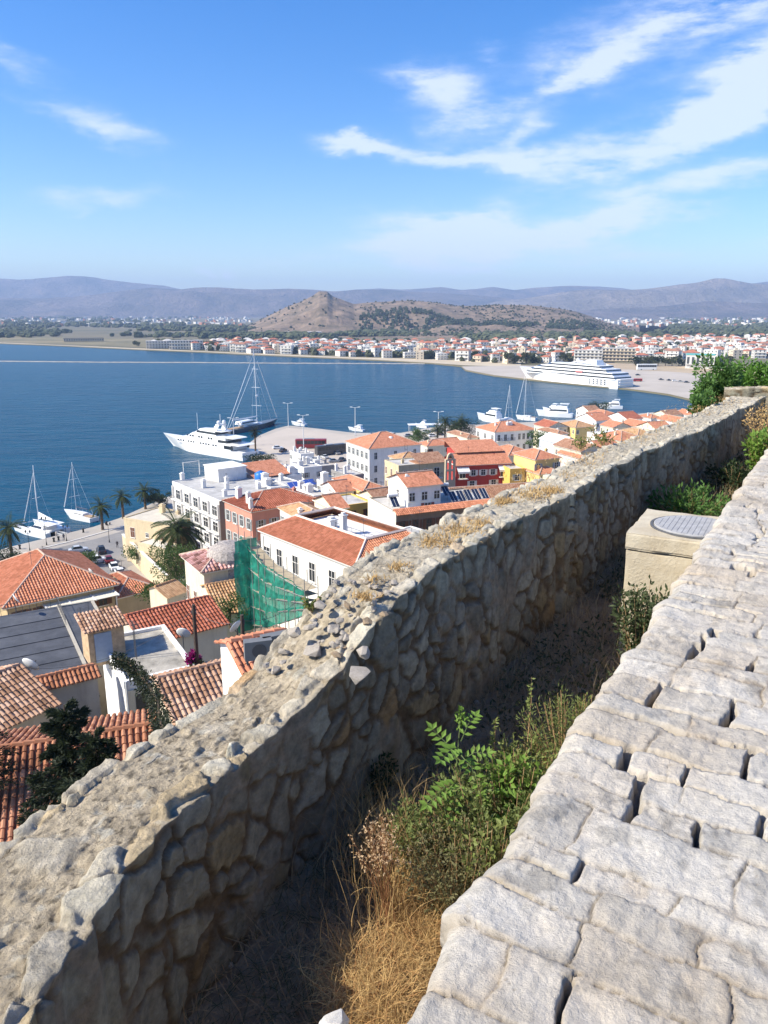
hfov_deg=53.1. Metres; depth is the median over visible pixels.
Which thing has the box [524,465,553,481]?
house
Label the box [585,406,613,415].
house
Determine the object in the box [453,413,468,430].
palm tree
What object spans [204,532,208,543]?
window
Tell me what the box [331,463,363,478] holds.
house
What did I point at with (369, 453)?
building
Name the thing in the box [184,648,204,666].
bougainvillea
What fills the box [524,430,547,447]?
courtyard tree
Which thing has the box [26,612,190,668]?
cable
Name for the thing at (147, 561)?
yard wall
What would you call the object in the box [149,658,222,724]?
house
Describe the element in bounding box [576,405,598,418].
house
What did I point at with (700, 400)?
bush
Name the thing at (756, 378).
bush
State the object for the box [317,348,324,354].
house
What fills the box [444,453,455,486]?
bell tower
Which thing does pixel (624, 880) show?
stone walkway
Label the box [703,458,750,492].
shrub
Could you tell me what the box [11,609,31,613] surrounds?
window
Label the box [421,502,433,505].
window
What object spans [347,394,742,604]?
dry tufts
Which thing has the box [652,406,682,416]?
house
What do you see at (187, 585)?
window
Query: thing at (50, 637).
house
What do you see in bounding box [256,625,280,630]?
hillside
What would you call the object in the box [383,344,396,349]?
house
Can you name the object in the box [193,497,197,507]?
window
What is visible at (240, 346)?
house
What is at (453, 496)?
roof solar unit
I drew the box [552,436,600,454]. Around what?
house
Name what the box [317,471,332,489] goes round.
house
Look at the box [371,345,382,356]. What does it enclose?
house
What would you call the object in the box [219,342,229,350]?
house
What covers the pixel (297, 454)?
house
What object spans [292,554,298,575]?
window
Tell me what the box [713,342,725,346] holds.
house
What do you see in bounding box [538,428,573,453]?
building
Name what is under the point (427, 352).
tree
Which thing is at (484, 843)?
shrub
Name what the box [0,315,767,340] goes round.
woodland
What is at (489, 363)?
beach
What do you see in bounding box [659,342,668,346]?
house
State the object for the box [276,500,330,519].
house
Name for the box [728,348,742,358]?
house
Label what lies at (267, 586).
scaffold
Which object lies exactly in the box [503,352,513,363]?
tree
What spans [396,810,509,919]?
shrub
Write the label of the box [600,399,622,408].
motor boat
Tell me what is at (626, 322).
distant houses
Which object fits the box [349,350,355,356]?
house
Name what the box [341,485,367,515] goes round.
house
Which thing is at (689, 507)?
shrub
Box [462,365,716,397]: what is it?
pier
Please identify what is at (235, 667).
house
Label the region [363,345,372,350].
house
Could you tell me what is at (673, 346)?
house
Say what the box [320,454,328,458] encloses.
parked car
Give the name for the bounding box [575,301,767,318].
mountains
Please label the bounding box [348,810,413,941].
dried wildflower
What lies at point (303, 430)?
street lamp
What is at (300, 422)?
motor boat
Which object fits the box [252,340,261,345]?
house
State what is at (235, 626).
satellite dish
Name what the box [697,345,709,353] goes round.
house
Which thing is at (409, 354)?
house
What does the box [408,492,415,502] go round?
window
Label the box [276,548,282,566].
window
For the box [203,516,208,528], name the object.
window
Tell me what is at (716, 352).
house
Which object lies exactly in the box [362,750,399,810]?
shrub
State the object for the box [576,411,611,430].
house
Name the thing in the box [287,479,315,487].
solar array
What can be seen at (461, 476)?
window
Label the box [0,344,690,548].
sea
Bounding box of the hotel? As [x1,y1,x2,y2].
[170,459,296,549]
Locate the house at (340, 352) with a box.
[335,348,348,355]
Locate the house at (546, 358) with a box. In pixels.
[541,355,551,362]
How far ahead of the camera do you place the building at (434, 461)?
171.77 m
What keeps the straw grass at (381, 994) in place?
on the trench ground at (272, 949)
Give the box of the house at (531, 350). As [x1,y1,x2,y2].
[526,349,536,352]
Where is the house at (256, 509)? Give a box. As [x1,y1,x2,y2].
[222,486,315,545]
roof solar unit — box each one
[387,493,399,507]
[441,482,448,495]
[447,491,458,501]
[455,490,465,500]
[463,489,473,499]
[470,489,481,499]
[478,488,488,498]
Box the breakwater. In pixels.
[0,361,424,363]
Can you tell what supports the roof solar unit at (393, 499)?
on the building at (380, 508)
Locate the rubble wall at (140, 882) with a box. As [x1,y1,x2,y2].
[0,396,765,1023]
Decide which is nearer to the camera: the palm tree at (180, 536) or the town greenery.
the palm tree at (180, 536)
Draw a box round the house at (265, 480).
[255,472,286,488]
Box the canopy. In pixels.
[408,423,446,431]
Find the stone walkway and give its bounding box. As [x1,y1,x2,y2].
[407,449,767,1023]
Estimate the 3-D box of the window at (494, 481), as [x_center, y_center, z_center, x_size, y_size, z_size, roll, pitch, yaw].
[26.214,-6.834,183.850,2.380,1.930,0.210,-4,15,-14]
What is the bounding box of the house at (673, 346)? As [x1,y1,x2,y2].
[667,344,678,348]
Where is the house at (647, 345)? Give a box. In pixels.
[645,343,658,346]
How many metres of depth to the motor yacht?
301.92 m
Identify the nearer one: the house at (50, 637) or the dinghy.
the house at (50, 637)
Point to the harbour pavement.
(285, 438)
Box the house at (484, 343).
[477,340,488,345]
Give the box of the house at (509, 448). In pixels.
[500,439,524,462]
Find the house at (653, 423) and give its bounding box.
[635,420,668,430]
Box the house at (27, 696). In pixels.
[0,663,61,731]
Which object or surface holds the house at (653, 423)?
on the quay
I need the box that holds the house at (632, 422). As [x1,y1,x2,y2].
[624,418,646,427]
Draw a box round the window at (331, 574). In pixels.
[328,569,334,584]
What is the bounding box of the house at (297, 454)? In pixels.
[290,443,314,461]
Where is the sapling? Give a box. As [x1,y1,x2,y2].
[418,705,496,824]
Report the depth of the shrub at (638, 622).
5.69 m
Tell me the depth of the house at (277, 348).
1038.05 m
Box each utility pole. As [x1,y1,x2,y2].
[191,604,198,664]
[240,614,244,634]
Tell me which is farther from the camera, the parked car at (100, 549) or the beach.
the beach
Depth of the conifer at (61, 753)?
23.24 m
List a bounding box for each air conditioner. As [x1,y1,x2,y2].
[243,636,271,665]
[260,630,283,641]
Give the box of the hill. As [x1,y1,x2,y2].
[200,291,668,337]
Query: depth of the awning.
93.69 m
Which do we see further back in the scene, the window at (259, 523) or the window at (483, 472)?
the window at (483, 472)
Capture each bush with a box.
[130,576,185,604]
[142,488,170,506]
[243,453,276,461]
[686,390,717,414]
[688,352,743,404]
[732,355,767,386]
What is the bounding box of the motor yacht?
[164,420,258,460]
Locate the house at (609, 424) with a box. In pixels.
[599,418,631,430]
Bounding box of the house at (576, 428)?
[561,419,594,440]
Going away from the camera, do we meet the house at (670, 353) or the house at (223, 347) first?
the house at (670, 353)
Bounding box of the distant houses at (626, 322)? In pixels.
[0,316,767,327]
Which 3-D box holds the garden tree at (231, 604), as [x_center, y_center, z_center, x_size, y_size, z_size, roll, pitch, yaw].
[-12.533,8.085,62.992,2.375,3.158,2.687,4,15,16]
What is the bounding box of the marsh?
[0,336,151,346]
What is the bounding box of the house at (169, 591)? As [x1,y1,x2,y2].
[149,579,186,607]
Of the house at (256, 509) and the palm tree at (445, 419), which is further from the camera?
the palm tree at (445, 419)
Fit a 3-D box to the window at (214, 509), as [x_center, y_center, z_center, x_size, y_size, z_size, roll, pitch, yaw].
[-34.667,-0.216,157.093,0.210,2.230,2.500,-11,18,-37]
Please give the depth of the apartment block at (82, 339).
1422.13 m
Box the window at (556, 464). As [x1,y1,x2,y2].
[553,462,560,468]
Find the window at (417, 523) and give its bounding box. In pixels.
[409,519,421,528]
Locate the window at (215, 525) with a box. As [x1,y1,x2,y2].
[213,521,217,532]
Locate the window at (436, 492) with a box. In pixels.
[433,490,439,499]
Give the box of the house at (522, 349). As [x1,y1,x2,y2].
[518,346,527,352]
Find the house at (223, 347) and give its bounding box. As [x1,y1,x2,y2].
[220,345,227,350]
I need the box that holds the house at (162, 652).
[103,620,188,715]
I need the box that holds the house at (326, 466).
[310,454,333,474]
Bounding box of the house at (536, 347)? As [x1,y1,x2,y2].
[531,345,539,350]
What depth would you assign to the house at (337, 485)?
147.30 m
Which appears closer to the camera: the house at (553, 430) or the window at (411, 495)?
the window at (411, 495)
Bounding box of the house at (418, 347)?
[413,345,422,351]
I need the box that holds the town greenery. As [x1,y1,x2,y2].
[150,333,767,362]
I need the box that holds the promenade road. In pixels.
[54,530,133,573]
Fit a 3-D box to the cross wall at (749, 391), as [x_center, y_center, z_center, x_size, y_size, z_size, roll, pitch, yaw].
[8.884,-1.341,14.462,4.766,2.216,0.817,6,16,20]
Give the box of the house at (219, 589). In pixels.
[200,579,253,637]
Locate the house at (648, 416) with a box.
[640,410,659,420]
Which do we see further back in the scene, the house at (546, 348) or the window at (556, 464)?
the house at (546, 348)
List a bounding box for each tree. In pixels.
[0,511,28,554]
[0,542,21,559]
[80,549,98,564]
[89,495,112,529]
[110,487,131,518]
[121,544,138,563]
[132,482,153,508]
[146,541,194,582]
[150,506,205,565]
[214,591,248,627]
[248,425,261,454]
[406,426,429,441]
[423,350,432,357]
[429,420,445,437]
[436,414,452,437]
[443,419,459,433]
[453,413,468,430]
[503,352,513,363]
[510,355,525,363]
[521,352,532,363]
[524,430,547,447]
[529,353,539,362]
[559,352,571,361]
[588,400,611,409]
[628,356,641,365]
[637,356,652,363]
[647,356,656,363]
[653,355,664,362]
[661,357,671,365]
[668,356,677,363]
[675,354,682,365]
[722,355,733,363]
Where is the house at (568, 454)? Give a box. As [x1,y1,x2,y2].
[557,447,582,465]
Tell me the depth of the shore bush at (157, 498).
216.05 m
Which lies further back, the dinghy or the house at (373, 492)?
the dinghy
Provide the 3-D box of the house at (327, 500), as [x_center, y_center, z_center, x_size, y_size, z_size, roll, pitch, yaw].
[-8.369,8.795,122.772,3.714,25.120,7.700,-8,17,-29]
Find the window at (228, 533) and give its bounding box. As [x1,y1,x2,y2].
[226,529,231,539]
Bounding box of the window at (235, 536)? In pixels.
[232,532,237,540]
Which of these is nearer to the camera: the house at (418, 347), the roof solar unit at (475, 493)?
the roof solar unit at (475, 493)
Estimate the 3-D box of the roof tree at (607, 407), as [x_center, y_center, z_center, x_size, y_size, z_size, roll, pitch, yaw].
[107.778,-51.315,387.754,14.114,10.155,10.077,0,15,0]
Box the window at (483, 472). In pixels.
[479,469,487,475]
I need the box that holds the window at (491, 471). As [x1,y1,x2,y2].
[489,469,496,474]
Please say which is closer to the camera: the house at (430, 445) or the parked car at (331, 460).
the house at (430, 445)
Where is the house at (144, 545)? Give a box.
[137,531,181,577]
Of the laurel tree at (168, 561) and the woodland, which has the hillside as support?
the laurel tree at (168, 561)
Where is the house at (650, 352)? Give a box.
[639,348,653,355]
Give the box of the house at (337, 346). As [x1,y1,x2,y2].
[331,344,339,349]
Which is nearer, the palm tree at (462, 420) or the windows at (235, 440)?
the windows at (235, 440)
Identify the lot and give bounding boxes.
[574,362,764,375]
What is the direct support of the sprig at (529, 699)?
attached to the shrub at (562, 732)
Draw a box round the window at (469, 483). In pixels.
[467,480,476,485]
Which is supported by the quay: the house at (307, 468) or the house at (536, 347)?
the house at (307, 468)
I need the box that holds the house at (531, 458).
[512,446,561,470]
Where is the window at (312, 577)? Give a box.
[308,561,315,583]
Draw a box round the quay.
[0,408,692,583]
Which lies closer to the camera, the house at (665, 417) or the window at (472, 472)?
the window at (472, 472)
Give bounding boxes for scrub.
[242,294,635,336]
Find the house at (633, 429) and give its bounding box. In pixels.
[621,424,645,435]
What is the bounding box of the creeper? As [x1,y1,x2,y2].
[106,651,175,737]
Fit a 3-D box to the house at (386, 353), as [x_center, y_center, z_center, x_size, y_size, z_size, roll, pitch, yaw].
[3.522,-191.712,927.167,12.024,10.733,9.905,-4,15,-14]
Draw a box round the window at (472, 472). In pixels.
[469,470,477,475]
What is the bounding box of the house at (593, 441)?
[590,435,616,447]
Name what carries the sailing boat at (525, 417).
on the sea
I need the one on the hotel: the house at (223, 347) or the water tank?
the water tank
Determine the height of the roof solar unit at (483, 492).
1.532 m
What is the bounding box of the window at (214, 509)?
[212,505,216,516]
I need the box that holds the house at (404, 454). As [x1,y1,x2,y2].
[388,445,413,458]
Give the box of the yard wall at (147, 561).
[122,534,167,582]
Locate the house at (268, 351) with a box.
[263,348,274,353]
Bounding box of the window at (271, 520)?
[269,517,278,523]
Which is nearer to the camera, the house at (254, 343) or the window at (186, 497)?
the window at (186, 497)
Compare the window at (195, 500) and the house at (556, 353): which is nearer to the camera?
the window at (195, 500)
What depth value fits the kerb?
187.05 m
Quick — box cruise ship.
[520,354,633,388]
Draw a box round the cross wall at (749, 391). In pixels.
[722,386,767,424]
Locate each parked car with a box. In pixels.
[68,545,88,551]
[92,554,104,562]
[96,545,106,554]
[104,555,113,563]
[108,561,118,570]
[114,567,123,571]
[272,445,282,448]
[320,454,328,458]
[328,458,339,462]
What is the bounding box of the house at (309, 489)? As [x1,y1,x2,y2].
[295,480,326,496]
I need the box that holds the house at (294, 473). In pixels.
[283,461,301,480]
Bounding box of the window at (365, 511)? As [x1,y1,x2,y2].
[363,508,367,515]
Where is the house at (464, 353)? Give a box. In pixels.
[455,348,471,360]
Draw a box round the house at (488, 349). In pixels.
[477,346,491,352]
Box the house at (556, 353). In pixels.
[551,350,563,361]
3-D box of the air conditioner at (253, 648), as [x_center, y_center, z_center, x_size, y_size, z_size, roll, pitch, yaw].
[-4.119,4.551,25.141,0.900,0.800,0.360,-4,15,-17]
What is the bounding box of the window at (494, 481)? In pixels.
[489,479,497,483]
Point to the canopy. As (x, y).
(416, 424)
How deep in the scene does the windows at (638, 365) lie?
729.06 m
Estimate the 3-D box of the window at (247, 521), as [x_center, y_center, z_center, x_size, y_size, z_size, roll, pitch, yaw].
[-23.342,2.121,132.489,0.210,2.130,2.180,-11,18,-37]
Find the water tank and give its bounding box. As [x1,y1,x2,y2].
[254,470,263,479]
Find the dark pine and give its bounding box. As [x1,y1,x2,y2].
[434,418,478,434]
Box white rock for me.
[319,1009,348,1023]
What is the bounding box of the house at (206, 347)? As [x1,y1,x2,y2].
[205,344,215,350]
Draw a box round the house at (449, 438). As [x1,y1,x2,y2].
[435,437,458,440]
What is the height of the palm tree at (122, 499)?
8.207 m
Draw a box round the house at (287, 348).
[280,343,293,353]
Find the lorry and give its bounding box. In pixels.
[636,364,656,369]
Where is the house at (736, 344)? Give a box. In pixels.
[726,341,743,347]
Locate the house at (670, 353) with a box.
[665,349,681,358]
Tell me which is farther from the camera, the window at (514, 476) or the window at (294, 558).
the window at (514, 476)
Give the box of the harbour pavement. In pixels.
[250,428,466,468]
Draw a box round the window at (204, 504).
[202,501,207,512]
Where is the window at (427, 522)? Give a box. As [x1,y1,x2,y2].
[423,518,434,529]
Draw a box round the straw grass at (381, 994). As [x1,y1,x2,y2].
[286,733,488,1023]
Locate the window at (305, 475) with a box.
[303,472,309,478]
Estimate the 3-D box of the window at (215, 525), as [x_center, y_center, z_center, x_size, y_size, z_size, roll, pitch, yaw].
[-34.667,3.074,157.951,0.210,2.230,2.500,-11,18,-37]
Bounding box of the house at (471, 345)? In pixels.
[467,343,476,347]
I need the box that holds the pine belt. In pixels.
[358,306,600,330]
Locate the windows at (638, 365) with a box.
[638,365,656,366]
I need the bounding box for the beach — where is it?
[0,342,520,365]
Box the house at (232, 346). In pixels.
[229,341,238,351]
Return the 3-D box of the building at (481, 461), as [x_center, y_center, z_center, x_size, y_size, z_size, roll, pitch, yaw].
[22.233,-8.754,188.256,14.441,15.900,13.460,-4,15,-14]
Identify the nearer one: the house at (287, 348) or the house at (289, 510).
the house at (289, 510)
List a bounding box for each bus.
[295,438,326,448]
[315,443,345,454]
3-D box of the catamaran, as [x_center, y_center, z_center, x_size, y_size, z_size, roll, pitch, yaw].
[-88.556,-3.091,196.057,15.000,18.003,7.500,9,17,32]
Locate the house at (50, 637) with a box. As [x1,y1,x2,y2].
[0,596,107,716]
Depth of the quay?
193.96 m
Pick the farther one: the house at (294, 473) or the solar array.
the house at (294, 473)
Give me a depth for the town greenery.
1074.46 m
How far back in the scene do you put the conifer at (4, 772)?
26.42 m
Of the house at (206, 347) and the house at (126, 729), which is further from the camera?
the house at (206, 347)
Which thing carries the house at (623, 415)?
on the quay
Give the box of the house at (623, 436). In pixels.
[594,426,634,442]
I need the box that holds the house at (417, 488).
[386,461,443,506]
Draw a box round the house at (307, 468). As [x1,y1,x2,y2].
[290,456,321,487]
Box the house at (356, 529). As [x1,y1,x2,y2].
[335,519,389,540]
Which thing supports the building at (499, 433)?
on the quay
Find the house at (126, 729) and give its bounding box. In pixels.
[0,708,155,841]
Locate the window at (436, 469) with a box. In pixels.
[434,467,442,477]
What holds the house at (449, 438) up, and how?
on the harbour pavement
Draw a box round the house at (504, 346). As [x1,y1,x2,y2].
[497,344,510,348]
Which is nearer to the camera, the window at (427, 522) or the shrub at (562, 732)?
the shrub at (562, 732)
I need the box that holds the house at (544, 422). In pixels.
[533,418,568,447]
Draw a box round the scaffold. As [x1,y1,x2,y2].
[234,522,318,632]
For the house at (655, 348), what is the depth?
949.32 m
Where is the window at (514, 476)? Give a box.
[512,474,521,480]
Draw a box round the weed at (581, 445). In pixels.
[571,435,596,450]
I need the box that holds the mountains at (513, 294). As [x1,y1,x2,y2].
[357,282,767,298]
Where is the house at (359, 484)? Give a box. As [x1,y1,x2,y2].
[331,467,383,495]
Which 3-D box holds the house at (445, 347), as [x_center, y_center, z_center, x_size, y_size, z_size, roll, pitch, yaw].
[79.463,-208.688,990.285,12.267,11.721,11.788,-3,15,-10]
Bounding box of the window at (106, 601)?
[95,597,111,606]
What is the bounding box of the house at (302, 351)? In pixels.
[299,348,307,354]
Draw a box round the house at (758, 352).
[751,348,766,357]
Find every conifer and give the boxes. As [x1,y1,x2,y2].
[0,731,19,790]
[13,802,34,837]
[20,697,101,821]
[57,724,121,804]
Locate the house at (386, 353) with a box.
[381,349,391,357]
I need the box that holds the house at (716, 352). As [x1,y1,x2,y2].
[704,347,720,357]
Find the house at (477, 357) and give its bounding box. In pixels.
[472,354,483,361]
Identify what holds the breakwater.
in the sea
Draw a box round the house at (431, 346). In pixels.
[428,343,435,348]
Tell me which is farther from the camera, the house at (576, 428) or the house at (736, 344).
the house at (736, 344)
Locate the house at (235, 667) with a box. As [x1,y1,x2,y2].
[214,627,286,694]
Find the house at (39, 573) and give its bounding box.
[0,546,119,615]
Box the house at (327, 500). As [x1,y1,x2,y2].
[312,489,349,514]
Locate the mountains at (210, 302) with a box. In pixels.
[0,287,514,317]
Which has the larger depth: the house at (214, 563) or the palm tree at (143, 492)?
the palm tree at (143, 492)
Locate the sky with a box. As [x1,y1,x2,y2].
[0,0,767,290]
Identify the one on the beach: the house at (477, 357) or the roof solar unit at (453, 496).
the house at (477, 357)
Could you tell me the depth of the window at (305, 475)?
204.44 m
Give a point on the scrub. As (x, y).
(518, 329)
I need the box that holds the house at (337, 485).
[319,473,355,494]
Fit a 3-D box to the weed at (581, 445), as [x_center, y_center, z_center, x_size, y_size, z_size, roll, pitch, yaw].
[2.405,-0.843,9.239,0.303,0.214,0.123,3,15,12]
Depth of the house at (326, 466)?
213.66 m
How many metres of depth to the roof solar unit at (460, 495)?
116.96 m
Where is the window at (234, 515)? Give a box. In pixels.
[231,511,237,524]
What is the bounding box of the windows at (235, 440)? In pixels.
[196,430,249,449]
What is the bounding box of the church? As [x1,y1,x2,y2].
[448,481,528,497]
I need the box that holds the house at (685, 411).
[679,408,691,416]
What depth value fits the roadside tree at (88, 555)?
166.06 m
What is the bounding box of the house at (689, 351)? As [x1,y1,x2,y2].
[683,350,699,358]
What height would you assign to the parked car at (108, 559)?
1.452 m
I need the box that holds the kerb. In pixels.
[11,525,123,556]
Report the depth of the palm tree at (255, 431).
294.87 m
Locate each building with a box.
[123,503,191,564]
[257,506,411,628]
[345,431,421,485]
[368,488,489,529]
[384,449,447,489]
[444,439,511,486]
[475,420,533,448]
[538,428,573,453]
[587,427,618,440]
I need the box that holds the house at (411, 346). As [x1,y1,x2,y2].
[405,343,415,351]
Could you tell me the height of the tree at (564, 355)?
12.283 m
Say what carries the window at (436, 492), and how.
in the house at (417, 488)
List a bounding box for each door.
[94,631,112,662]
[135,694,147,711]
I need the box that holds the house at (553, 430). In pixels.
[537,427,568,448]
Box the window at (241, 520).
[238,514,244,527]
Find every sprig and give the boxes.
[488,717,499,781]
[525,677,535,754]
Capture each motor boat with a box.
[291,418,306,425]
[348,424,364,431]
[416,420,427,427]
[477,408,504,422]
[536,403,573,417]
[543,403,557,409]
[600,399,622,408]
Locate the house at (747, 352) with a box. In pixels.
[742,349,751,355]
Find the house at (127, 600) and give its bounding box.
[109,560,153,613]
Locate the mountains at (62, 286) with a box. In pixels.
[0,276,176,297]
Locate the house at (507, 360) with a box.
[502,350,516,363]
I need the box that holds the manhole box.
[618,509,717,655]
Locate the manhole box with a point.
(661, 547)
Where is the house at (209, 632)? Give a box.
[123,595,229,661]
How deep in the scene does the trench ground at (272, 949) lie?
4.01 m
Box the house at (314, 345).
[308,342,318,348]
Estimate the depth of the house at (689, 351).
901.90 m
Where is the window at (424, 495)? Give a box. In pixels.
[421,491,427,500]
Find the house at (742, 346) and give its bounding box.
[738,344,749,348]
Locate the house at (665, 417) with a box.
[656,411,682,423]
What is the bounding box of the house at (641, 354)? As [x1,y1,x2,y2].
[635,353,648,358]
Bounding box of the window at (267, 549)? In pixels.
[263,545,269,556]
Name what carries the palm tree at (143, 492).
on the quay
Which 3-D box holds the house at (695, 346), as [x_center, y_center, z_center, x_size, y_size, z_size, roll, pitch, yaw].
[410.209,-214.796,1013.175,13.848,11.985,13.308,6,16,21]
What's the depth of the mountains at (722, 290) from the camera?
7082.58 m
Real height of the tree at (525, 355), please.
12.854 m
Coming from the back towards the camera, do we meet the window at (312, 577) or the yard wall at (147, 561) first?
the yard wall at (147, 561)
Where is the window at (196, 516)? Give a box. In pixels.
[194,512,198,523]
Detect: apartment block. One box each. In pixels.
[63,338,103,341]
[146,340,168,348]
[168,340,202,349]
[574,349,602,362]
[602,347,635,361]
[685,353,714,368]
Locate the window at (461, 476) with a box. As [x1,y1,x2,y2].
[458,474,468,479]
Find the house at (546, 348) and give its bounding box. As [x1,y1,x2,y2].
[542,346,552,351]
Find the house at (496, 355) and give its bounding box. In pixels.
[490,352,499,361]
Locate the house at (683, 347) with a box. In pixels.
[677,344,686,350]
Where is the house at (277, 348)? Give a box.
[274,343,279,352]
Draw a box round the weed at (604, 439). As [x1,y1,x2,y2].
[585,424,615,445]
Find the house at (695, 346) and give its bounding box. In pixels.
[689,344,698,349]
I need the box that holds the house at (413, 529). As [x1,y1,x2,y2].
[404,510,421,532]
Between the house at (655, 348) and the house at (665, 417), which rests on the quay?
the house at (665, 417)
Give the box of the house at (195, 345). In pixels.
[191,341,199,349]
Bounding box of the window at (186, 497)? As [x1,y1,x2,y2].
[184,493,188,504]
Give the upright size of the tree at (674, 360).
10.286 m
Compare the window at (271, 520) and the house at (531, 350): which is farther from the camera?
the house at (531, 350)
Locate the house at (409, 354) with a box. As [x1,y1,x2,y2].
[403,350,415,357]
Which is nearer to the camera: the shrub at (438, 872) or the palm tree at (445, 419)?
the shrub at (438, 872)
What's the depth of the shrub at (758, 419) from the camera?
11.52 m
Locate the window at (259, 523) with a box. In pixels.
[256,519,265,530]
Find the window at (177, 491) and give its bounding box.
[176,489,179,499]
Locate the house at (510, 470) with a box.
[502,456,524,483]
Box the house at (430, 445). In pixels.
[419,437,446,456]
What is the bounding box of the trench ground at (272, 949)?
[188,427,767,1023]
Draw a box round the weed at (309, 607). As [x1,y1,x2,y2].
[300,594,322,612]
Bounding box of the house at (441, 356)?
[435,352,446,359]
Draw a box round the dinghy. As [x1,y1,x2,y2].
[56,531,66,534]
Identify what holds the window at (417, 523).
in the building at (380, 508)
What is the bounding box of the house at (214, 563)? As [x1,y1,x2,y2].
[179,532,238,598]
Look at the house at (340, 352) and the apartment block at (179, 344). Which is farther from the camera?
the apartment block at (179, 344)
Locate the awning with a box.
[44,589,119,607]
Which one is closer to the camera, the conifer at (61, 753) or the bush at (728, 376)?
the bush at (728, 376)
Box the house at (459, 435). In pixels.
[446,428,478,439]
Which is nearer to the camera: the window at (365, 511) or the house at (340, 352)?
the window at (365, 511)
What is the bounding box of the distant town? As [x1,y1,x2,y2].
[151,333,767,346]
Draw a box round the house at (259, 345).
[256,343,266,347]
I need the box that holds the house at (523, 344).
[519,342,527,346]
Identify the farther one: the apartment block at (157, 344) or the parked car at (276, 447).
the apartment block at (157, 344)
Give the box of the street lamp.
[297,414,308,448]
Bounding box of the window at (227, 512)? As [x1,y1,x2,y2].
[225,509,230,521]
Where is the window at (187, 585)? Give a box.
[186,583,190,598]
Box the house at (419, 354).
[416,350,423,358]
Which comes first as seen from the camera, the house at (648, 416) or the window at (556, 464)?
the window at (556, 464)
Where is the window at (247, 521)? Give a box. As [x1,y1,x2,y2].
[245,517,251,530]
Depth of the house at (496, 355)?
844.82 m
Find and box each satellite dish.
[22,658,38,671]
[176,628,190,650]
[230,620,240,634]
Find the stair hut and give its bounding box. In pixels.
[74,605,128,665]
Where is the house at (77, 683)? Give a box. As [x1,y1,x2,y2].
[35,663,101,718]
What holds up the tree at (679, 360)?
on the lot
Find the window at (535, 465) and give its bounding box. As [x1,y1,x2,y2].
[534,464,541,470]
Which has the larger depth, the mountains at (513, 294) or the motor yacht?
the mountains at (513, 294)
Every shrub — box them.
[353,805,428,889]
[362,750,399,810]
[384,790,478,879]
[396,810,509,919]
[427,745,547,871]
[448,814,514,891]
[477,751,542,839]
[488,728,560,803]
[512,679,592,766]
[564,691,594,724]
[609,574,669,653]
[645,478,730,515]
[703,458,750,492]
[741,401,767,448]
[741,423,767,468]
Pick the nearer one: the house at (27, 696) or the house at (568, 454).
the house at (27, 696)
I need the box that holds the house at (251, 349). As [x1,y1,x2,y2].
[246,346,260,352]
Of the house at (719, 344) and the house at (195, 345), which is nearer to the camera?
the house at (719, 344)
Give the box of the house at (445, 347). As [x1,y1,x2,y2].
[440,345,450,351]
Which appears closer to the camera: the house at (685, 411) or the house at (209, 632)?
the house at (209, 632)
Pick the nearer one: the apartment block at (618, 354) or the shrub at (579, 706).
the shrub at (579, 706)
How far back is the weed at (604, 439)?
9.41 m
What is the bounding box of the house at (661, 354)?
[654,352,664,357]
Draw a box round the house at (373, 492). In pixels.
[356,479,387,499]
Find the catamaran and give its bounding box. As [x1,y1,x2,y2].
[14,468,70,538]
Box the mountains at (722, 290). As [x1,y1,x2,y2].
[487,278,767,310]
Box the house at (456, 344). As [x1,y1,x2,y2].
[452,342,462,347]
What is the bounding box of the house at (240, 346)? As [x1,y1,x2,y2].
[235,342,247,351]
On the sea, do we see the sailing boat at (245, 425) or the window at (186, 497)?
the sailing boat at (245, 425)
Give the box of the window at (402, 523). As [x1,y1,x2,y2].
[396,521,407,526]
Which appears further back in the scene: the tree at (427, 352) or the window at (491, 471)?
the tree at (427, 352)
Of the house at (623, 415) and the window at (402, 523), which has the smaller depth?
the window at (402, 523)
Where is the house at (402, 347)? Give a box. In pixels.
[397,345,406,348]
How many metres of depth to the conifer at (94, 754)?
20.60 m
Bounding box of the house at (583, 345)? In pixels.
[575,342,586,348]
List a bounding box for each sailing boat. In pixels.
[64,462,98,522]
[227,351,276,434]
[504,388,515,421]
[516,373,537,420]
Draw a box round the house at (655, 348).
[645,345,658,355]
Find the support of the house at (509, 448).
on the hillside
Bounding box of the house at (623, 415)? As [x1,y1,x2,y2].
[608,409,642,421]
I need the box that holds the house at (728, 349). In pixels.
[724,347,733,356]
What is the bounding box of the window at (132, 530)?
[130,527,134,537]
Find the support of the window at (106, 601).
in the house at (39, 573)

